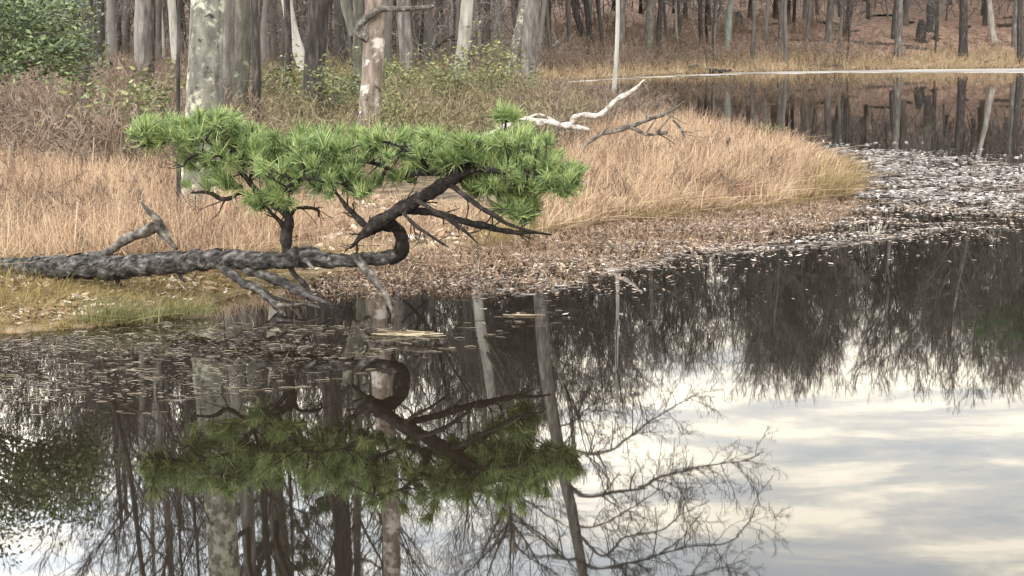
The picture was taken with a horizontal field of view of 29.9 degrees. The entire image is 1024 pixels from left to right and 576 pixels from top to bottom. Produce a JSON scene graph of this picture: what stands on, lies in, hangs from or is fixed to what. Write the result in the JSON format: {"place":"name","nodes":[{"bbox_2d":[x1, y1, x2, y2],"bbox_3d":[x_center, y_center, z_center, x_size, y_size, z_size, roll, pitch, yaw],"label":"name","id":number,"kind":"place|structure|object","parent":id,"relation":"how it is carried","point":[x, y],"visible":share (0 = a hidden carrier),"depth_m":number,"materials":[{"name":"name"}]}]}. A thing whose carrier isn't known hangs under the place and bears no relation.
{"place":"outdoors","nodes":[
{"label":"outdoors","id":0,"kind":"place"},
{"bbox_2d":[0,67,1023,575],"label":"water","id":1,"kind":"structure","parent":0,"point":[716,419],"depth_m":17.07,"materials":[{"name":"black liquid"}]},
{"bbox_2d":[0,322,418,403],"bbox_3d":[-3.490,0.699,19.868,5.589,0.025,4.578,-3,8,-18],"label":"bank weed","id":2,"kind":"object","parent":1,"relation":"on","point":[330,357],"visible":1,"depth_m":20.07,"materials":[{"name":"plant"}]},
{"bbox_2d":[0,318,429,401],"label":"reed litter","id":3,"kind":"object","parent":1,"relation":"on","point":[73,348],"visible":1,"depth_m":20.21,"materials":[{"name":"plant"}]},
{"bbox_2d":[4,300,572,414],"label":"reeds","id":4,"kind":"object","parent":1,"relation":"on","point":[121,412],"visible":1,"depth_m":18.54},
{"bbox_2d":[372,330,445,336],"bbox_3d":[-1.136,0.508,21.160,0.815,0.052,0.323,0,8,0],"label":"floating reed sheaf","id":5,"kind":"object","parent":1,"relation":"on","point":[415,333],"visible":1,"depth_m":21.19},
{"bbox_2d":[477,72,696,150],"bbox_3d":[2.357,-5.562,58.121,6.229,2.038,40.465,0,8,0],"label":"marsh brush","id":6,"kind":"object","parent":1,"relation":"on","point":[642,104],"visible":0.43,"depth_m":54.74,"materials":[{"name":"plant"}]},
{"bbox_2d":[320,197,862,298],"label":"weed stems","id":7,"kind":"object","parent":1,"relation":"on","point":[614,236],"visible":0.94,"depth_m":29.36,"materials":[{"name":"plant"}]},
{"bbox_2d":[232,199,959,310],"bbox_3d":[2.910,-0.686,29.753,6.340,0.089,18.634,7,10,40],"label":"pond weed","id":8,"kind":"object","parent":1,"relation":"on","point":[492,262],"visible":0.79,"depth_m":27.98,"materials":[{"name":"plant"}]},
{"bbox_2d":[311,190,1023,347],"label":"leaf raft","id":9,"kind":"object","parent":1,"relation":"on","point":[807,238],"visible":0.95,"depth_m":30.50,"materials":[{"name":"plant"}]},
{"bbox_2d":[470,226,948,298],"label":"edge reeds","id":10,"kind":"object","parent":1,"relation":"on","point":[729,253],"visible":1,"depth_m":28.82,"materials":[{"name":"brown plant"}]},
{"bbox_2d":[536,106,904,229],"bbox_3d":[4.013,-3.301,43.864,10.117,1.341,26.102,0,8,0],"label":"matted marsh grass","id":11,"kind":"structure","parent":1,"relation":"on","point":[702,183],"depth_m":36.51,"materials":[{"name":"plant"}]},
{"bbox_2d":[555,68,1023,82],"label":"ice","id":12,"kind":"structure","parent":1,"relation":"on","point":[1011,70],"depth_m":130.76,"materials":[{"name":"ice"}]},
{"bbox_2d":[801,140,1023,220],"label":"drifted leaves","id":13,"kind":"object","parent":1,"relation":"on","point":[906,182],"visible":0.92,"depth_m":41.79,"materials":[{"name":"grey plant"}]},
{"bbox_2d":[831,147,1023,206],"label":"leaves","id":14,"kind":"object","parent":1,"relation":"on","point":[964,183],"visible":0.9,"depth_m":41.59,"materials":[{"name":"grey plant"}]},
{"bbox_2d":[0,0,1023,333],"bbox_3d":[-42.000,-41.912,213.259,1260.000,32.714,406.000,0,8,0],"label":"ground","id":15,"kind":"structure","parent":0,"point":[632,14],"depth_m":149.21,"materials":[{"name":"brown soil"}]},
{"bbox_2d":[0,0,114,97],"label":"evergreen tree","id":16,"kind":"object","parent":15,"relation":"on","point":[17,48],"visible":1,"depth_m":27.05,"materials":[{"name":"green plant"}]},
{"bbox_2d":[75,0,92,144],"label":"bare tree","id":17,"kind":"object","parent":15,"relation":"on","point":[89,42],"visible":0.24,"depth_m":45.60,"materials":[{"name":"brown plant"}]},
{"bbox_2d":[96,0,104,75],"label":"bare tree","id":18,"kind":"object","parent":15,"relation":"on","point":[100,35],"visible":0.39,"depth_m":77.17,"materials":[{"name":"brown plant"}]},
{"bbox_2d":[107,0,116,67],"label":"bare tree","id":19,"kind":"object","parent":15,"relation":"on","point":[111,34],"visible":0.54,"depth_m":79.19,"materials":[{"name":"grey plant"}]},
{"bbox_2d":[38,56,186,166],"bbox_3d":[-7.465,-3.596,39.617,4.039,2.357,3.152,3,9,23],"label":"laurel shrub","id":20,"kind":"object","parent":15,"relation":"on","point":[147,92],"visible":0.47,"depth_m":39.75,"materials":[{"name":"green plant"}]},
{"bbox_2d":[36,288,200,324],"bbox_3d":[-4.466,0.204,21.842,1.670,0.408,1.520,2,8,16],"label":"grass tuft","id":21,"kind":"object","parent":15,"relation":"on","point":[119,317],"visible":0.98,"depth_m":21.89,"materials":[{"name":"plant"}]},
{"bbox_2d":[0,243,240,323],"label":"litter","id":22,"kind":"object","parent":15,"relation":"on","point":[51,310],"visible":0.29,"depth_m":23.60,"materials":[{"name":"brown plant"}]},
{"bbox_2d":[0,141,249,252],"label":"bank tangle","id":23,"kind":"object","parent":15,"relation":"on","point":[78,196],"visible":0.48,"depth_m":30.09,"materials":[{"name":"plant"}]},
{"bbox_2d":[121,0,130,56],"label":"bare tree","id":24,"kind":"object","parent":15,"relation":"on","point":[124,29],"visible":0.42,"depth_m":110.88,"materials":[{"name":"grey plant"}]},
{"bbox_2d":[83,201,178,255],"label":"fallen branch","id":25,"kind":"object","parent":15,"relation":"on","point":[159,228],"visible":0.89,"depth_m":24.68,"materials":[{"name":"grey wood"}]},
{"bbox_2d":[134,0,138,66],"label":"bare tree","id":26,"kind":"object","parent":15,"relation":"on","point":[136,18],"visible":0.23,"depth_m":76.51,"materials":[{"name":"grey plant"}]},
{"bbox_2d":[136,0,149,91],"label":"bare tree","id":27,"kind":"object","parent":15,"relation":"on","point":[143,35],"visible":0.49,"depth_m":61.29,"materials":[{"name":"grey plant"}]},
{"bbox_2d":[112,103,181,166],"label":"laurel shrub","id":28,"kind":"object","parent":15,"relation":"on","point":[135,138],"visible":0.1,"depth_m":38.16,"materials":[{"name":"green plant"}]},
{"bbox_2d":[0,40,295,178],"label":"bare thicket","id":29,"kind":"object","parent":15,"relation":"on","point":[41,96],"visible":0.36,"depth_m":42.22,"materials":[{"name":"plant"}]},
{"bbox_2d":[147,0,155,83],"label":"bare tree","id":30,"kind":"object","parent":15,"relation":"on","point":[152,19],"visible":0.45,"depth_m":69.31,"materials":[{"name":"grey plant"}]},
{"bbox_2d":[156,0,162,81],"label":"bare tree","id":31,"kind":"object","parent":15,"relation":"on","point":[159,22],"visible":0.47,"depth_m":86.11,"materials":[{"name":"brown plant"}]},
{"bbox_2d":[167,0,185,87],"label":"bare tree","id":32,"kind":"object","parent":15,"relation":"on","point":[172,11],"visible":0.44,"depth_m":83.22,"materials":[{"name":"grey plant"}]},
{"bbox_2d":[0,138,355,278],"bbox_3d":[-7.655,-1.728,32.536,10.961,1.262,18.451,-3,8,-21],"label":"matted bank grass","id":33,"kind":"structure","parent":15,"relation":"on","point":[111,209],"depth_m":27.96,"materials":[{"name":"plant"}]},
{"bbox_2d":[176,0,180,207],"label":"sapling","id":34,"kind":"object","parent":15,"relation":"on","point":[178,108],"visible":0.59,"depth_m":30.19,"materials":[{"name":"brown plant"}]},
{"bbox_2d":[0,126,373,273],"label":"straw grass","id":35,"kind":"structure","parent":15,"relation":"on","point":[45,224],"depth_m":28.38,"materials":[{"name":"plant"}]},
{"bbox_2d":[139,290,241,317],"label":"grass tuft","id":36,"kind":"object","parent":15,"relation":"on","point":[186,311],"visible":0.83,"depth_m":22.46,"materials":[{"name":"plant"}]},
{"bbox_2d":[0,236,384,334],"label":"bank sedge","id":37,"kind":"object","parent":15,"relation":"on","point":[72,286],"visible":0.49,"depth_m":23.65,"materials":[{"name":"plant"}]},
{"bbox_2d":[181,0,223,208],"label":"lichen oak","id":38,"kind":"object","parent":15,"relation":"on","point":[205,63],"visible":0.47,"depth_m":30.60,"materials":[{"name":"grey plant"}]},
{"bbox_2d":[221,0,234,107],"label":"bare tree","id":39,"kind":"object","parent":15,"relation":"on","point":[229,34],"visible":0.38,"depth_m":43.54,"materials":[{"name":"grey plant"}]},
{"bbox_2d":[232,0,250,109],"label":"pine tree","id":40,"kind":"object","parent":15,"relation":"on","point":[242,52],"visible":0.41,"depth_m":49.39,"materials":[{"name":"grey plant"}]},
{"bbox_2d":[250,0,260,124],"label":"bare tree","id":41,"kind":"object","parent":15,"relation":"on","point":[255,36],"visible":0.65,"depth_m":46.56,"materials":[{"name":"grey plant"}]},
{"bbox_2d":[1,0,517,76],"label":"deep undergrowth","id":42,"kind":"object","parent":15,"relation":"on","point":[415,57],"visible":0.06,"depth_m":112.03,"materials":[{"name":"plant"}]},
{"bbox_2d":[260,0,268,68],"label":"bare tree","id":43,"kind":"object","parent":15,"relation":"on","point":[263,27],"visible":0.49,"depth_m":85.20,"materials":[{"name":"grey plant"}]},
{"bbox_2d":[268,0,277,64],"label":"bare tree","id":44,"kind":"object","parent":15,"relation":"on","point":[273,31],"visible":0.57,"depth_m":91.11,"materials":[{"name":"grey plant"}]},
{"bbox_2d":[249,62,302,103],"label":"laurel shrub","id":45,"kind":"object","parent":15,"relation":"on","point":[265,81],"visible":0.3,"depth_m":57.35,"materials":[{"name":"green plant"}]},
{"bbox_2d":[283,0,291,113],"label":"young pine","id":46,"kind":"object","parent":15,"relation":"on","point":[287,28],"visible":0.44,"depth_m":57.38,"materials":[{"name":"brown plant"}]},
{"bbox_2d":[0,0,585,69],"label":"sapling brush","id":47,"kind":"object","parent":15,"relation":"on","point":[441,30],"visible":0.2,"depth_m":107.62,"materials":[{"name":"plant"}]},
{"bbox_2d":[281,0,304,70],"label":"pale leaning tree","id":48,"kind":"object","parent":15,"relation":"on","point":[300,51],"visible":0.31,"depth_m":73.27,"materials":[{"name":"grey plant"}]},
{"bbox_2d":[0,96,591,317],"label":"leaning pine","id":49,"kind":"object","parent":15,"relation":"on","point":[515,159],"visible":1,"depth_m":22.64,"materials":[{"name":"green plant"}]},
{"bbox_2d":[269,39,348,102],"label":"laurel shrub","id":50,"kind":"object","parent":15,"relation":"on","point":[288,74],"visible":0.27,"depth_m":57.31,"materials":[{"name":"green plant"}]},
{"bbox_2d":[301,0,329,129],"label":"pine tree","id":51,"kind":"object","parent":15,"relation":"on","point":[316,31],"visible":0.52,"depth_m":49.44,"materials":[{"name":"grey plant"}]},
{"bbox_2d":[262,41,404,137],"bbox_3d":[-4.231,-4.785,46.962,3.760,2.534,2.023,2,8,16],"label":"laurel shrub","id":52,"kind":"object","parent":15,"relation":"on","point":[335,95],"visible":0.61,"depth_m":46.84,"materials":[{"name":"green plant"}]},
{"bbox_2d":[334,0,338,63],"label":"bare tree","id":53,"kind":"object","parent":15,"relation":"on","point":[336,11],"visible":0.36,"depth_m":98.71,"materials":[{"name":"grey plant"}]},
{"bbox_2d":[338,0,345,62],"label":"bare tree","id":54,"kind":"object","parent":15,"relation":"on","point":[341,40],"visible":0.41,"depth_m":95.11,"materials":[{"name":"grey plant"}]},
{"bbox_2d":[307,64,393,117],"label":"laurel shrub","id":55,"kind":"object","parent":15,"relation":"on","point":[327,86],"visible":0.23,"depth_m":49.48,"materials":[{"name":"green plant"}]},
{"bbox_2d":[353,0,362,99],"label":"bare tree","id":56,"kind":"object","parent":15,"relation":"on","point":[358,9],"visible":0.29,"depth_m":51.44,"materials":[{"name":"grey plant"}]},
{"bbox_2d":[348,59,405,95],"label":"laurel shrub","id":57,"kind":"object","parent":15,"relation":"on","point":[391,73],"visible":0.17,"depth_m":63.43,"materials":[{"name":"green plant"}]},
{"bbox_2d":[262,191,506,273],"bbox_3d":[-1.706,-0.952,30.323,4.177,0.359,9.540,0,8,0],"label":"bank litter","id":58,"kind":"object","parent":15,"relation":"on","point":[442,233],"visible":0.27,"depth_m":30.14,"materials":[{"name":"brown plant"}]},
{"bbox_2d":[340,0,433,153],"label":"peeling snag","id":59,"kind":"object","parent":15,"relation":"on","point":[371,22],"visible":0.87,"depth_m":41.49,"materials":[{"name":"beige plant"}]},
{"bbox_2d":[384,0,392,67],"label":"bare tree","id":60,"kind":"object","parent":15,"relation":"on","point":[388,34],"visible":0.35,"depth_m":87.38,"materials":[{"name":"grey plant"}]},
{"bbox_2d":[226,185,557,274],"bbox_3d":[-2.987,-1.052,30.248,5.167,0.637,9.036,5,9,31],"label":"straw","id":61,"kind":"object","parent":15,"relation":"on","point":[328,209],"visible":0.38,"depth_m":30.71,"materials":[{"name":"beige plant"}]},
{"bbox_2d":[360,68,426,132],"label":"laurel shrub","id":62,"kind":"object","parent":15,"relation":"on","point":[385,107],"visible":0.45,"depth_m":42.22,"materials":[{"name":"green plant"}]},
{"bbox_2d":[383,50,427,96],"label":"laurel shrub","id":63,"kind":"object","parent":15,"relation":"on","point":[398,65],"visible":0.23,"depth_m":65.71,"materials":[{"name":"green plant"}]},
{"bbox_2d":[397,0,413,78],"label":"bare tree","id":64,"kind":"object","parent":15,"relation":"on","point":[404,32],"visible":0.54,"depth_m":81.09,"materials":[{"name":"grey plant"}]},
{"bbox_2d":[222,52,620,191],"bbox_3d":[-4.363,-7.232,69.019,13.050,2.349,68.676,-1,8,-8],"label":"woodland thicket","id":65,"kind":"object","parent":15,"relation":"on","point":[461,113],"visible":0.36,"depth_m":48.42,"materials":[{"name":"plant"}]},
{"bbox_2d":[390,105,460,140],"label":"laurel shrub","id":66,"kind":"object","parent":15,"relation":"on","point":[433,110],"visible":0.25,"depth_m":41.99,"materials":[{"name":"green plant"}]},
{"bbox_2d":[421,0,432,66],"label":"bare tree","id":67,"kind":"object","parent":15,"relation":"on","point":[429,20],"visible":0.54,"depth_m":96.88,"materials":[{"name":"grey plant"}]},
{"bbox_2d":[412,57,485,110],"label":"laurel shrub","id":68,"kind":"object","parent":15,"relation":"on","point":[457,81],"visible":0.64,"depth_m":59.47,"materials":[{"name":"green plant"}]},
{"bbox_2d":[453,0,473,75],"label":"pale dead tree","id":69,"kind":"object","parent":15,"relation":"on","point":[466,15],"visible":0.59,"depth_m":82.96,"materials":[{"name":"grey plant"}]},
{"bbox_2d":[407,15,536,108],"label":"laurel shrub","id":70,"kind":"object","parent":15,"relation":"on","point":[466,60],"visible":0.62,"depth_m":65.33,"materials":[{"name":"green plant"}]},
{"bbox_2d":[455,45,554,103],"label":"laurel shrub","id":71,"kind":"object","parent":15,"relation":"on","point":[502,77],"visible":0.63,"depth_m":59.46,"materials":[{"name":"green plant"}]},
{"bbox_2d":[506,0,524,76],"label":"crooked tree","id":72,"kind":"object","parent":15,"relation":"on","point":[516,37],"visible":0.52,"depth_m":87.33,"materials":[{"name":"grey plant"}]},
{"bbox_2d":[519,0,539,85],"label":"shore tree","id":73,"kind":"object","parent":15,"relation":"on","point":[531,16],"visible":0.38,"depth_m":79.11,"materials":[{"name":"grey plant"}]},
{"bbox_2d":[536,0,546,70],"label":"bare tree","id":74,"kind":"object","parent":15,"relation":"on","point":[542,17],"visible":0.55,"depth_m":121.28,"materials":[{"name":"grey plant"}]},
{"bbox_2d":[486,79,644,134],"bbox_3d":[0.825,-2.941,39.977,3.866,2.803,0.184,0,8,0],"label":"bleached branch","id":75,"kind":"object","parent":15,"relation":"on","point":[570,125],"visible":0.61,"depth_m":39.85,"materials":[{"name":"white wood"}]},
{"bbox_2d":[566,0,571,57],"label":"bare tree","id":76,"kind":"object","parent":15,"relation":"on","point":[568,16],"visible":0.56,"depth_m":135.11,"materials":[{"name":"brown plant"}]},
{"bbox_2d":[571,0,587,53],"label":"bare tree","id":77,"kind":"object","parent":15,"relation":"on","point":[578,20],"visible":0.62,"depth_m":138.05,"materials":[{"name":"brown plant"}]},
{"bbox_2d":[583,0,596,53],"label":"bare tree","id":78,"kind":"object","parent":15,"relation":"on","point":[587,18],"visible":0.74,"depth_m":137.54,"materials":[{"name":"brown plant"}]},
{"bbox_2d":[612,0,619,91],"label":"dead sapling","id":79,"kind":"object","parent":15,"relation":"on","point":[616,53],"visible":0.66,"depth_m":71.35,"materials":[{"name":"wood"}]},
{"bbox_2d":[619,0,626,59],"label":"bare tree","id":80,"kind":"object","parent":15,"relation":"on","point":[622,15],"visible":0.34,"depth_m":136.59,"materials":[{"name":"grey plant"}]},
{"bbox_2d":[462,193,819,247],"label":"dry grass","id":81,"kind":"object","parent":15,"relation":"on","point":[484,231],"visible":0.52,"depth_m":33.17,"materials":[{"name":"plant"}]},
{"bbox_2d":[644,0,654,63],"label":"bare tree","id":82,"kind":"object","parent":15,"relation":"on","point":[649,34],"visible":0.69,"depth_m":133.14,"materials":[{"name":"grey plant"}]},
{"bbox_2d":[654,0,662,59],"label":"bare tree","id":83,"kind":"object","parent":15,"relation":"on","point":[659,20],"visible":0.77,"depth_m":136.99,"materials":[{"name":"brown plant"}]},
{"bbox_2d":[502,0,885,76],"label":"brush","id":84,"kind":"object","parent":15,"relation":"on","point":[690,48],"visible":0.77,"depth_m":138.03,"materials":[{"name":"plant"}]},
{"bbox_2d":[572,112,835,199],"bbox_3d":[3.925,-3.162,43.446,6.098,1.128,19.208,0,8,0],"label":"marsh tangle","id":85,"kind":"object","parent":15,"relation":"on","point":[679,166],"visible":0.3,"depth_m":38.22,"materials":[{"name":"plant"}]},
{"bbox_2d":[682,0,729,63],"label":"bare tree","id":86,"kind":"object","parent":15,"relation":"on","point":[715,3],"visible":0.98,"depth_m":134.90,"materials":[{"name":"brown plant"}]},
{"bbox_2d":[721,0,733,52],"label":"bare tree","id":87,"kind":"object","parent":15,"relation":"on","point":[728,26],"visible":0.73,"depth_m":142.35,"materials":[{"name":"grey plant"}]},
{"bbox_2d":[750,0,755,60],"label":"bare tree","id":88,"kind":"object","parent":15,"relation":"on","point":[752,44],"visible":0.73,"depth_m":137.50,"materials":[{"name":"grey plant"}]},
{"bbox_2d":[506,0,1023,26],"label":"slope saplings","id":89,"kind":"object","parent":15,"relation":"on","point":[560,2],"visible":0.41,"depth_m":160.36,"materials":[{"name":"plant"}]},
{"bbox_2d":[515,41,1023,80],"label":"sedge","id":90,"kind":"object","parent":15,"relation":"on","point":[941,61],"visible":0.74,"depth_m":138.93,"materials":[{"name":"beige plant"}]},
{"bbox_2d":[778,0,783,51],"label":"bare tree","id":91,"kind":"object","parent":15,"relation":"on","point":[780,35],"visible":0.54,"depth_m":144.03,"materials":[{"name":"grey plant"}]},
{"bbox_2d":[782,0,787,63],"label":"bare tree","id":92,"kind":"object","parent":15,"relation":"on","point":[785,33],"visible":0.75,"depth_m":137.68,"materials":[{"name":"grey plant"}]},
{"bbox_2d":[824,0,834,42],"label":"bare tree","id":93,"kind":"object","parent":15,"relation":"on","point":[829,16],"visible":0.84,"depth_m":148.80,"materials":[{"name":"grey plant"}]},
{"bbox_2d":[773,144,909,203],"bbox_3d":[7.143,-2.602,40.503,2.768,0.881,10.327,2,8,13],"label":"arching sedge","id":94,"kind":"object","parent":15,"relation":"on","point":[832,182],"visible":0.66,"depth_m":37.91,"materials":[{"name":"plant"}]},
{"bbox_2d":[835,0,885,56],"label":"bare tree","id":95,"kind":"object","parent":15,"relation":"on","point":[845,2],"visible":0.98,"depth_m":141.40,"materials":[{"name":"brown plant"}]},
{"bbox_2d":[893,0,903,56],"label":"bare tree","id":96,"kind":"object","parent":15,"relation":"on","point":[899,25],"visible":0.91,"depth_m":145.38,"materials":[{"name":"grey plant"}]},
{"bbox_2d":[915,20,927,42],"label":"stump","id":97,"kind":"object","parent":15,"relation":"on","point":[921,27],"visible":0.89,"depth_m":151.34,"materials":[{"name":"grey wood"}]},
{"bbox_2d":[926,0,933,32],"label":"bare tree","id":98,"kind":"object","parent":15,"relation":"on","point":[929,21],"visible":0.64,"depth_m":154.75,"materials":[{"name":"grey wood"}]},
{"bbox_2d":[912,0,958,53],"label":"bare tree","id":99,"kind":"object","parent":15,"relation":"on","point":[937,5],"visible":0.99,"depth_m":147.04,"materials":[{"name":"grey plant"}]},
{"bbox_2d":[870,8,1023,64],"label":"brush","id":100,"kind":"object","parent":15,"relation":"on","point":[950,44],"visible":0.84,"depth_m":148.18,"materials":[{"name":"plant"}]},
{"bbox_2d":[958,0,968,58],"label":"bare tree","id":101,"kind":"object","parent":15,"relation":"on","point":[963,27],"visible":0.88,"depth_m":145.39,"materials":[{"name":"grey plant"}]},
{"bbox_2d":[987,0,997,42],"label":"bare tree","id":102,"kind":"object","parent":15,"relation":"on","point":[992,31],"visible":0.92,"depth_m":152.29,"materials":[{"name":"grey plant"}]},
{"bbox_2d":[1011,0,1017,46],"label":"bare tree","id":103,"kind":"object","parent":15,"relation":"on","point":[1014,28],"visible":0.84,"depth_m":151.37,"materials":[{"name":"grey plant"}]},
{"bbox_2d":[1017,0,1022,63],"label":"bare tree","id":104,"kind":"object","parent":15,"relation":"on","point":[1019,31],"visible":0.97,"depth_m":144.68,"materials":[{"name":"grey plant"}]},
{"bbox_2d":[500,102,884,234],"bbox_3d":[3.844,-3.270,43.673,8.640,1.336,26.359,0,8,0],"label":"marsh grass","id":105,"kind":"structure","parent":0,"point":[657,172],"depth_m":37.49,"materials":[{"name":"plant"}]},
{"bbox_2d":[578,101,711,157],"bbox_3d":[2.690,-3.081,39.566,2.816,1.551,0.863,2,8,11],"label":"thin dead branch","id":106,"kind":"object","parent":105,"relation":"on","point":[631,126],"visible":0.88,"depth_m":39.40,"materials":[{"name":"grey wood"}]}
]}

